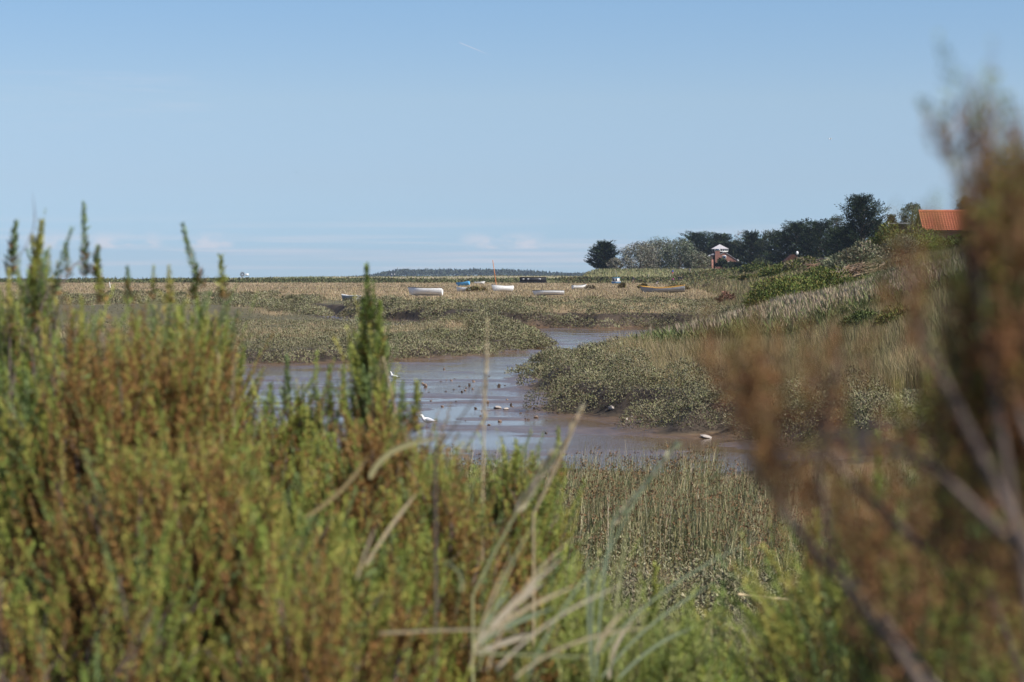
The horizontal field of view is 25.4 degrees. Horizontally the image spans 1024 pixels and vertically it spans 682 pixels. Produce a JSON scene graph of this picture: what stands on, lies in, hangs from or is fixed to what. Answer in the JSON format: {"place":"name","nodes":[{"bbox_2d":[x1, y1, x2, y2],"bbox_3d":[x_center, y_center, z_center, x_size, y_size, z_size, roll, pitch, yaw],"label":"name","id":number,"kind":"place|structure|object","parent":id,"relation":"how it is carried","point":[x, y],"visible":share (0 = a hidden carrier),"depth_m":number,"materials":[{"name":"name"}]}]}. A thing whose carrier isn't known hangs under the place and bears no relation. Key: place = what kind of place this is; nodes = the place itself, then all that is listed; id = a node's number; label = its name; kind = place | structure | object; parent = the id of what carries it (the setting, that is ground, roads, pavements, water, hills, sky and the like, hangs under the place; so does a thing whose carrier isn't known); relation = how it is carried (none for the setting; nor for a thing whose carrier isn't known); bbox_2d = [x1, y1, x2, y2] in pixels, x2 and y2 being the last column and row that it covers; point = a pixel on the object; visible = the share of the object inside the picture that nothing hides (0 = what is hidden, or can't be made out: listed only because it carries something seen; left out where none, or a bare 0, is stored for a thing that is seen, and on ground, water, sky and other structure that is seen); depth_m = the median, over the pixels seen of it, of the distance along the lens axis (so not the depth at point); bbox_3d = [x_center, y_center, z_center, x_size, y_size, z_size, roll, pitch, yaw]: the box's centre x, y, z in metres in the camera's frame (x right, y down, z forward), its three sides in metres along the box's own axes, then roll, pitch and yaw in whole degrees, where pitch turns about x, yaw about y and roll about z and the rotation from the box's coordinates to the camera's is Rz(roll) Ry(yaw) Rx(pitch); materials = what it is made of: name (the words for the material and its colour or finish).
{"place":"outdoors","nodes":[
{"label":"outdoors","id":0,"kind":"place"},
{"bbox_2d":[0,269,981,617],"bbox_3d":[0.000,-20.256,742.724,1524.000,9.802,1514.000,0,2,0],"label":"ground","id":1,"kind":"structure","parent":0,"point":[604,413],"depth_m":72.92,"materials":[{"name":"soil"}]},
{"bbox_2d":[13,195,34,260],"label":"grass stalk","id":2,"kind":"object","parent":1,"relation":"on","point":[31,233],"depth_m":3.80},
{"bbox_2d":[0,201,144,646],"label":"sea blite shrub","id":3,"kind":"object","parent":1,"relation":"on","point":[35,286],"visible":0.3,"depth_m":4.68,"materials":[{"name":"green plant"}]},
{"bbox_2d":[0,471,259,681],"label":"sea blite shrub","id":4,"kind":"object","parent":1,"relation":"on","point":[123,667],"visible":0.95,"depth_m":3.29,"materials":[{"name":"green plant"}]},
{"bbox_2d":[0,290,308,680],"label":"sea blite shrub","id":5,"kind":"object","parent":1,"relation":"on","point":[41,442],"visible":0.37,"depth_m":3.98,"materials":[{"name":"green plant"}]},
{"bbox_2d":[86,222,285,502],"bbox_3d":[-0.706,0.412,4.995,0.564,1.358,0.995,0,2,0],"label":"sea blite shrub","id":6,"kind":"object","parent":1,"relation":"on","point":[226,341],"visible":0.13,"depth_m":4.99,"materials":[{"name":"green plant"}]},
{"bbox_2d":[217,354,235,446],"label":"grass stalk","id":7,"kind":"object","parent":1,"relation":"on","point":[233,395],"depth_m":4.41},
{"bbox_2d":[0,391,468,681],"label":"sea blite shrub","id":8,"kind":"object","parent":1,"relation":"on","point":[224,518],"visible":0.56,"depth_m":3.52,"materials":[{"name":"green plant"}]},
{"bbox_2d":[1,308,550,358],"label":"purslane cover","id":9,"kind":"object","parent":1,"relation":"on","point":[328,332],"visible":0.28,"depth_m":123.89,"materials":[{"name":"green plant"}]},
{"bbox_2d":[230,345,367,554],"bbox_3d":[-0.524,0.546,5.124,0.553,1.080,0.919,0,2,0],"label":"sea blite shrub","id":10,"kind":"object","parent":1,"relation":"on","point":[302,421],"visible":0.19,"depth_m":5.04,"materials":[{"name":"green plant"}]},
{"bbox_2d":[137,493,475,681],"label":"sea blite shrub","id":11,"kind":"object","parent":1,"relation":"on","point":[308,642],"visible":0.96,"depth_m":3.26,"materials":[{"name":"green plant"}]},
{"bbox_2d":[42,319,588,374],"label":"purslane cushions","id":12,"kind":"object","parent":1,"relation":"on","point":[500,327],"visible":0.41,"depth_m":107.29,"materials":[{"name":"green plant"}]},
{"bbox_2d":[136,275,579,280],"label":"dune grass","id":13,"kind":"structure","parent":1,"relation":"on","point":[413,277],"depth_m":976.58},
{"bbox_2d":[322,262,413,504],"bbox_3d":[-0.328,0.449,5.222,0.288,1.266,0.398,0,2,0],"label":"sea blite shrub","id":14,"kind":"object","parent":1,"relation":"on","point":[369,364],"visible":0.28,"depth_m":5.18,"materials":[{"name":"green plant"}]},
{"bbox_2d":[0,295,741,325],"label":"purslane cover","id":15,"kind":"object","parent":1,"relation":"on","point":[282,314],"visible":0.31,"depth_m":183.33,"materials":[{"name":"green plant"}]},
{"bbox_2d":[305,437,443,565],"bbox_3d":[-0.218,0.255,3.609,0.222,0.204,0.002,0,2,0],"label":"grass tuft","id":16,"kind":"object","parent":1,"relation":"on","point":[383,458],"visible":0.97,"depth_m":3.61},
{"bbox_2d":[0,281,750,359],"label":"marsh grass","id":17,"kind":"structure","parent":1,"relation":"on","point":[521,292],"depth_m":319.44,"materials":[{"name":"plant"}]},
{"bbox_2d":[383,357,398,424],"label":"grass stalk","id":18,"kind":"object","parent":1,"relation":"on","point":[389,383],"depth_m":4.90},
{"bbox_2d":[288,368,528,646],"bbox_3d":[-0.261,0.584,4.619,0.593,1.074,0.929,0,2,0],"label":"sea blite shrub","id":19,"kind":"object","parent":1,"relation":"on","point":[365,501],"visible":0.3,"depth_m":4.47,"materials":[{"name":"green plant"}]},
{"bbox_2d":[408,287,443,295],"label":"rowing boat","id":20,"kind":"object","parent":1,"relation":"on","point":[416,291],"visible":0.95,"depth_m":288.41,"materials":[{"name":"white paint"}]},
{"bbox_2d":[420,414,434,427],"bbox_3d":[-2.065,1.975,56.279,0.507,0.336,0.152,0,2,-10],"label":"gull","id":21,"kind":"object","parent":1,"relation":"on","point":[429,420],"visible":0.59,"depth_m":56.23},
{"bbox_2d":[0,254,877,284],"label":"scrub","id":22,"kind":"object","parent":1,"relation":"on","point":[711,273],"visible":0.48,"depth_m":688.12,"materials":[{"name":"green plant"}]},
{"bbox_2d":[434,387,483,681],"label":"grass stalk","id":23,"kind":"object","parent":1,"relation":"on","point":[435,523],"depth_m":3.41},
{"bbox_2d":[336,425,591,681],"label":"sea blite shrub","id":24,"kind":"object","parent":1,"relation":"on","point":[456,533],"visible":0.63,"depth_m":4.06,"materials":[{"name":"green plant"}]},
{"bbox_2d":[3,258,927,327],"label":"purslane cushions","id":25,"kind":"object","parent":1,"relation":"on","point":[282,302],"visible":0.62,"depth_m":196.24,"materials":[{"name":"green plant"}]},
{"bbox_2d":[355,268,585,276],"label":"distant wood","id":26,"kind":"object","parent":1,"relation":"on","point":[446,272],"visible":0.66,"depth_m":3983.89,"materials":[{"name":"green plant"}]},
{"bbox_2d":[465,285,486,291],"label":"shrub","id":27,"kind":"object","parent":1,"relation":"on","point":[475,288],"visible":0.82,"depth_m":355.11,"materials":[{"name":"green plant"}]},
{"bbox_2d":[482,317,488,668],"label":"grass stalk","id":28,"kind":"object","parent":1,"relation":"on","point":[485,385],"depth_m":4.30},
{"bbox_2d":[491,260,513,291],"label":"sailing dinghy","id":29,"kind":"object","parent":1,"relation":"on","point":[503,288],"visible":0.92,"depth_m":355.49,"materials":[{"name":"white paint"}]},
{"bbox_2d":[356,519,651,678],"bbox_3d":[-0.004,0.352,3.111,0.417,0.222,0.002,0,2,0],"label":"grass tuft","id":30,"kind":"object","parent":1,"relation":"on","point":[496,626],"visible":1,"depth_m":3.11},
{"bbox_2d":[471,447,558,681],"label":"grass stalk","id":31,"kind":"object","parent":1,"relation":"on","point":[545,464],"depth_m":3.71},
{"bbox_2d":[518,277,546,282],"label":"houseboat","id":32,"kind":"object","parent":1,"relation":"on","point":[533,279],"visible":0.92,"depth_m":658.69,"materials":[{"name":"black paint"}]},
{"bbox_2d":[459,425,607,672],"bbox_3d":[-0.014,0.636,5.623,0.507,0.861,0.871,0,2,0],"label":"sea blite shrub","id":33,"kind":"object","parent":1,"relation":"on","point":[514,485],"visible":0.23,"depth_m":5.49,"materials":[{"name":"green plant"}]},
{"bbox_2d":[340,435,729,500],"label":"rushes","id":34,"kind":"object","parent":1,"relation":"on","point":[707,464],"visible":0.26,"depth_m":27.87,"materials":[{"name":"green plant"}]},
{"bbox_2d":[532,290,563,295],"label":"rowing boat","id":35,"kind":"object","parent":1,"relation":"on","point":[547,292],"visible":0.91,"depth_m":292.43,"materials":[{"name":"white paint"}]},
{"bbox_2d":[532,403,584,681],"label":"grass stalk","id":36,"kind":"object","parent":1,"relation":"on","point":[557,460],"depth_m":4.01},
{"bbox_2d":[584,239,618,268],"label":"pine tree","id":37,"kind":"object","parent":1,"relation":"on","point":[603,252],"visible":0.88,"depth_m":743.18,"materials":[{"name":"green plant"}]},
{"bbox_2d":[479,537,747,681],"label":"sea blite shrub","id":38,"kind":"object","parent":1,"relation":"on","point":[671,660],"visible":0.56,"depth_m":4.30,"materials":[{"name":"green plant"}]},
{"bbox_2d":[606,257,624,268],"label":"willow tree","id":39,"kind":"object","parent":1,"relation":"on","point":[618,262],"visible":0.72,"depth_m":733.90,"materials":[{"name":"green plant"}]},
{"bbox_2d":[547,267,720,282],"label":"bank grass","id":40,"kind":"structure","parent":1,"relation":"on","point":[647,270],"depth_m":710.23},
{"bbox_2d":[591,438,682,681],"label":"grass stalk","id":41,"kind":"object","parent":1,"relation":"on","point":[640,491],"depth_m":4.01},
{"bbox_2d":[617,240,664,268],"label":"willow tree","id":42,"kind":"object","parent":1,"relation":"on","point":[630,263],"visible":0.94,"depth_m":737.46,"materials":[{"name":"green plant"}]},
{"bbox_2d":[634,236,677,269],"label":"willow tree","id":43,"kind":"object","parent":1,"relation":"on","point":[660,243],"visible":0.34,"depth_m":748.92,"materials":[{"name":"green plant"}]},
{"bbox_2d":[639,285,684,292],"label":"open boat","id":44,"kind":"object","parent":1,"relation":"on","point":[675,289],"visible":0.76,"depth_m":336.18,"materials":[{"name":"grey paint"}]},
{"bbox_2d":[426,447,925,596],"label":"rushes","id":45,"kind":"object","parent":1,"relation":"on","point":[736,510],"visible":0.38,"depth_m":22.58,"materials":[{"name":"green plant"}]},
{"bbox_2d":[586,503,765,678],"bbox_3d":[0.282,0.428,3.914,0.309,0.309,0.002,0,2,0],"label":"grass tuft","id":46,"kind":"object","parent":1,"relation":"on","point":[612,660],"visible":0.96,"depth_m":3.92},
{"bbox_2d":[655,238,699,269],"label":"willow tree","id":47,"kind":"object","parent":1,"relation":"on","point":[683,248],"visible":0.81,"depth_m":739.11,"materials":[{"name":"green plant"}]},
{"bbox_2d":[678,230,714,265],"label":"pine tree","id":48,"kind":"object","parent":1,"relation":"on","point":[700,240],"visible":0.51,"depth_m":797.83,"materials":[{"name":"green plant"}]},
{"bbox_2d":[622,561,771,681],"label":"sea blite shrub","id":49,"kind":"object","parent":1,"relation":"on","point":[707,665],"visible":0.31,"depth_m":4.82,"materials":[{"name":"green plant"}]},
{"bbox_2d":[682,250,712,268],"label":"willow tree","id":50,"kind":"object","parent":1,"relation":"on","point":[692,264],"visible":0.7,"depth_m":733.01,"materials":[{"name":"green plant"}]},
{"bbox_2d":[701,240,727,255],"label":"pine tree","id":51,"kind":"object","parent":1,"relation":"on","point":[710,246],"visible":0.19,"depth_m":787.86,"materials":[{"name":"green plant"}]},
{"bbox_2d":[714,256,727,267],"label":"shrub","id":52,"kind":"object","parent":1,"relation":"on","point":[721,262],"visible":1,"depth_m":715.21,"materials":[{"name":"green plant"}]},
{"bbox_2d":[707,244,738,268],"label":"brick house","id":53,"kind":"structure","parent":1,"relation":"on","point":[719,251],"depth_m":744.56,"materials":[{"name":"brick"}]},
{"bbox_2d":[707,231,740,242],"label":"pine tree","id":54,"kind":"object","parent":1,"relation":"on","point":[717,236],"visible":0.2,"depth_m":807.64,"materials":[{"name":"green plant"}]},
{"bbox_2d":[715,289,735,302],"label":"shrub","id":55,"kind":"object","parent":1,"relation":"on","point":[725,295],"visible":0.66,"depth_m":189.76,"materials":[{"name":"brown plant"}]},
{"bbox_2d":[720,239,741,263],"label":"pine tree","id":56,"kind":"object","parent":1,"relation":"on","point":[729,252],"visible":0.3,"depth_m":786.98,"materials":[{"name":"green plant"}]},
{"bbox_2d":[723,261,738,267],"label":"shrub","id":57,"kind":"object","parent":1,"relation":"on","point":[729,265],"visible":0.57,"depth_m":712.30,"materials":[{"name":"green plant"}]},
{"bbox_2d":[506,327,963,446],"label":"purslane cushions","id":58,"kind":"object","parent":1,"relation":"on","point":[590,356],"visible":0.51,"depth_m":60.15,"materials":[{"name":"green plant"}]},
{"bbox_2d":[544,354,928,440],"bbox_3d":[7.053,0.152,87.389,11.720,1.597,86.500,0,2,5],"label":"purslane cover","id":59,"kind":"object","parent":1,"relation":"on","point":[590,376],"visible":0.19,"depth_m":59.88,"materials":[{"name":"green plant"}]},
{"bbox_2d":[727,240,746,264],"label":"oak tree","id":60,"kind":"object","parent":1,"relation":"on","point":[732,242],"visible":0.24,"depth_m":787.36,"materials":[{"name":"green plant"}]},
{"bbox_2d":[735,273,758,280],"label":"shrub","id":61,"kind":"object","parent":1,"relation":"on","point":[744,276],"visible":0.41,"depth_m":328.38,"materials":[{"name":"green plant"}]},
{"bbox_2d":[729,229,765,267],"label":"pine tree","id":62,"kind":"object","parent":1,"relation":"on","point":[750,239],"visible":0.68,"depth_m":698.79,"materials":[{"name":"green plant"}]},
{"bbox_2d":[481,468,1015,620],"bbox_3d":[1.770,1.844,22.058,13.618,1.835,24.080,0,2,0],"label":"purslane cover","id":63,"kind":"object","parent":1,"relation":"on","point":[668,562],"visible":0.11,"depth_m":20.82,"materials":[{"name":"green plant"}]},
{"bbox_2d":[737,260,770,273],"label":"shrub","id":64,"kind":"object","parent":1,"relation":"on","point":[756,265],"visible":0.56,"depth_m":418.58,"materials":[{"name":"green plant"}]},
{"bbox_2d":[741,281,783,308],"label":"shrub","id":65,"kind":"object","parent":1,"relation":"on","point":[753,300],"visible":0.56,"depth_m":127.79,"materials":[{"name":"green plant"}]},
{"bbox_2d":[574,553,952,649],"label":"purslane cushions","id":66,"kind":"object","parent":1,"relation":"on","point":[626,593],"visible":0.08,"depth_m":18.42,"materials":[{"name":"green plant"}]},
{"bbox_2d":[753,228,778,261],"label":"oak tree","id":67,"kind":"object","parent":1,"relation":"on","point":[762,245],"visible":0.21,"depth_m":689.84,"materials":[{"name":"green plant"}]},
{"bbox_2d":[749,274,800,288],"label":"shrub","id":68,"kind":"object","parent":1,"relation":"on","point":[768,279],"visible":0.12,"depth_m":190.07,"materials":[{"name":"green plant"}]},
{"bbox_2d":[757,263,793,277],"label":"shrub","id":69,"kind":"object","parent":1,"relation":"on","point":[773,270],"visible":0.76,"depth_m":298.65,"materials":[{"name":"green plant"}]},
{"bbox_2d":[761,230,790,263],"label":"pine tree","id":70,"kind":"object","parent":1,"relation":"on","point":[774,240],"visible":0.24,"depth_m":659.33,"materials":[{"name":"green plant"}]},
{"bbox_2d":[597,255,986,401],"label":"tall grass","id":71,"kind":"structure","parent":1,"relation":"on","point":[663,353],"depth_m":64.79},
{"bbox_2d":[575,480,1009,681],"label":"shore grass","id":72,"kind":"structure","parent":1,"relation":"on","point":[739,644],"depth_m":9.05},
{"bbox_2d":[764,217,822,264],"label":"pine tree","id":73,"kind":"object","parent":1,"relation":"on","point":[794,230],"visible":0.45,"depth_m":597.63,"materials":[{"name":"green plant"}]},
{"bbox_2d":[623,254,965,344],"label":"reed bed","id":74,"kind":"object","parent":1,"relation":"on","point":[854,295],"visible":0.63,"depth_m":85.22,"materials":[{"name":"green plant"}]},
{"bbox_2d":[760,273,830,297],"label":"shrub","id":75,"kind":"object","parent":1,"relation":"on","point":[782,285],"visible":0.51,"depth_m":131.18,"materials":[{"name":"green plant"}]},
{"bbox_2d":[780,255,818,271],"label":"shrub","id":76,"kind":"object","parent":1,"relation":"on","point":[795,264],"visible":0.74,"depth_m":289.15,"materials":[{"name":"green plant"}]},
{"bbox_2d":[802,263,822,273],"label":"brush heap","id":77,"kind":"object","parent":1,"relation":"on","point":[815,265],"visible":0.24,"depth_m":229.78,"materials":[{"name":"brown wood"}]},
{"bbox_2d":[790,218,839,259],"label":"pine tree","id":78,"kind":"object","parent":1,"relation":"on","point":[816,228],"visible":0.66,"depth_m":588.93,"materials":[{"name":"green plant"}]},
{"bbox_2d":[794,265,836,281],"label":"shrub","id":79,"kind":"object","parent":1,"relation":"on","point":[819,271],"visible":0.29,"depth_m":169.18,"materials":[{"name":"green plant"}]},
{"bbox_2d":[662,246,972,372],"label":"slope grass","id":80,"kind":"structure","parent":1,"relation":"on","point":[743,288],"depth_m":75.00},
{"bbox_2d":[688,254,951,681],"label":"sea blite shrub","id":81,"kind":"object","parent":1,"relation":"on","point":[764,454],"visible":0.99,"depth_m":1.53,"materials":[{"name":"brown plant"}]},
{"bbox_2d":[799,265,853,290],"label":"shrub","id":82,"kind":"object","parent":1,"relation":"on","point":[829,278],"visible":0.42,"depth_m":133.94,"materials":[{"name":"green plant"}]},
{"bbox_2d":[817,231,839,257],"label":"pine tree","id":83,"kind":"object","parent":1,"relation":"on","point":[827,241],"visible":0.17,"depth_m":558.88,"materials":[{"name":"green plant"}]},
{"bbox_2d":[817,252,853,268],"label":"shrub","id":84,"kind":"object","parent":1,"relation":"on","point":[829,262],"visible":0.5,"depth_m":209.37,"materials":[{"name":"green plant"}]},
{"bbox_2d":[824,214,846,252],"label":"oak tree","id":85,"kind":"object","parent":1,"relation":"on","point":[837,219],"visible":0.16,"depth_m":639.15,"materials":[{"name":"green plant"}]},
{"bbox_2d":[824,225,850,255],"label":"pine tree","id":86,"kind":"object","parent":1,"relation":"on","point":[835,247],"visible":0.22,"depth_m":519.45,"materials":[{"name":"green plant"}]},
{"bbox_2d":[830,274,870,286],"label":"shrub","id":87,"kind":"object","parent":1,"relation":"on","point":[842,279],"visible":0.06,"depth_m":128.27,"materials":[{"name":"green plant"}]},
{"bbox_2d":[837,307,878,329],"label":"shrub","id":88,"kind":"object","parent":1,"relation":"on","point":[861,314],"visible":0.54,"depth_m":75.73,"materials":[{"name":"green plant"}]},
{"bbox_2d":[830,260,885,277],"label":"brush heap","id":89,"kind":"object","parent":1,"relation":"on","point":[860,269],"visible":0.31,"depth_m":159.38,"materials":[{"name":"brown wood"}]},
{"bbox_2d":[829,192,890,254],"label":"cypress tree","id":90,"kind":"object","parent":1,"relation":"on","point":[860,226],"visible":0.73,"depth_m":468.46,"materials":[{"name":"green plant"}]},
{"bbox_2d":[699,430,1023,681],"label":"sea blite shrub","id":91,"kind":"object","parent":1,"relation":"on","point":[777,630],"visible":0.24,"depth_m":3.45,"materials":[{"name":"green plant"}]},
{"bbox_2d":[834,239,895,264],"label":"shrub","id":92,"kind":"object","parent":1,"relation":"on","point":[859,256],"visible":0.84,"depth_m":199.31,"materials":[{"name":"green plant"}]},
{"bbox_2d":[864,221,903,260],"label":"shrub","id":93,"kind":"object","parent":1,"relation":"on","point":[881,234],"visible":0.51,"depth_m":221.48,"materials":[{"name":"green plant"}]},
{"bbox_2d":[750,311,1023,681],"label":"sea blite shrub","id":94,"kind":"object","parent":1,"relation":"on","point":[923,665],"visible":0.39,"depth_m":2.00,"materials":[{"name":"green plant"}]},
{"bbox_2d":[873,302,905,326],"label":"shrub","id":95,"kind":"object","parent":1,"relation":"on","point":[887,314],"visible":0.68,"depth_m":73.63,"materials":[{"name":"green plant"}]},
{"bbox_2d":[855,402,925,414],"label":"shrub","id":96,"kind":"object","parent":1,"relation":"on","point":[866,409],"visible":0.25,"depth_m":49.79,"materials":[{"name":"green plant"}]},
{"bbox_2d":[886,214,895,237],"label":"spruce tree","id":97,"kind":"object","parent":1,"relation":"on","point":[889,217],"visible":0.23,"depth_m":459.75,"materials":[{"name":"green plant"}]},
{"bbox_2d":[877,232,921,256],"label":"shrub","id":98,"kind":"object","parent":1,"relation":"on","point":[899,243],"visible":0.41,"depth_m":204.09,"materials":[{"name":"green plant"}]},
{"bbox_2d":[893,202,920,235],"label":"oak tree","id":99,"kind":"object","parent":1,"relation":"on","point":[906,211],"visible":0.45,"depth_m":398.95,"materials":[{"name":"green plant"}]},
{"bbox_2d":[887,223,940,253],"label":"shrub","id":100,"kind":"object","parent":1,"relation":"on","point":[923,241],"visible":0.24,"depth_m":213.81,"materials":[{"name":"green plant"}]},
{"bbox_2d":[823,30,1023,681],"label":"sea blite shrub","id":101,"kind":"object","parent":1,"relation":"on","point":[991,337],"visible":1,"depth_m":1.28,"materials":[{"name":"brown plant"}]},
{"bbox_2d":[925,234,965,251],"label":"shrub","id":102,"kind":"object","parent":1,"relation":"on","point":[949,241],"visible":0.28,"depth_m":211.61,"materials":[{"name":"green plant"}]},
{"bbox_2d":[914,210,1000,251],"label":"tiled house","id":103,"kind":"structure","parent":1,"relation":"on","point":[949,215],"depth_m":225.99,"materials":[{"name":"tile"}]},
{"bbox_2d":[0,0,1023,278],"label":"sky","id":104,"kind":"structure","parent":0,"point":[289,138],"materials":[{"name":"blue"}]},
{"bbox_2d":[240,316,807,472],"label":"water","id":105,"kind":"structure","parent":0,"point":[496,367],"depth_m":62.30,"materials":[{"name":"grey liquid"}]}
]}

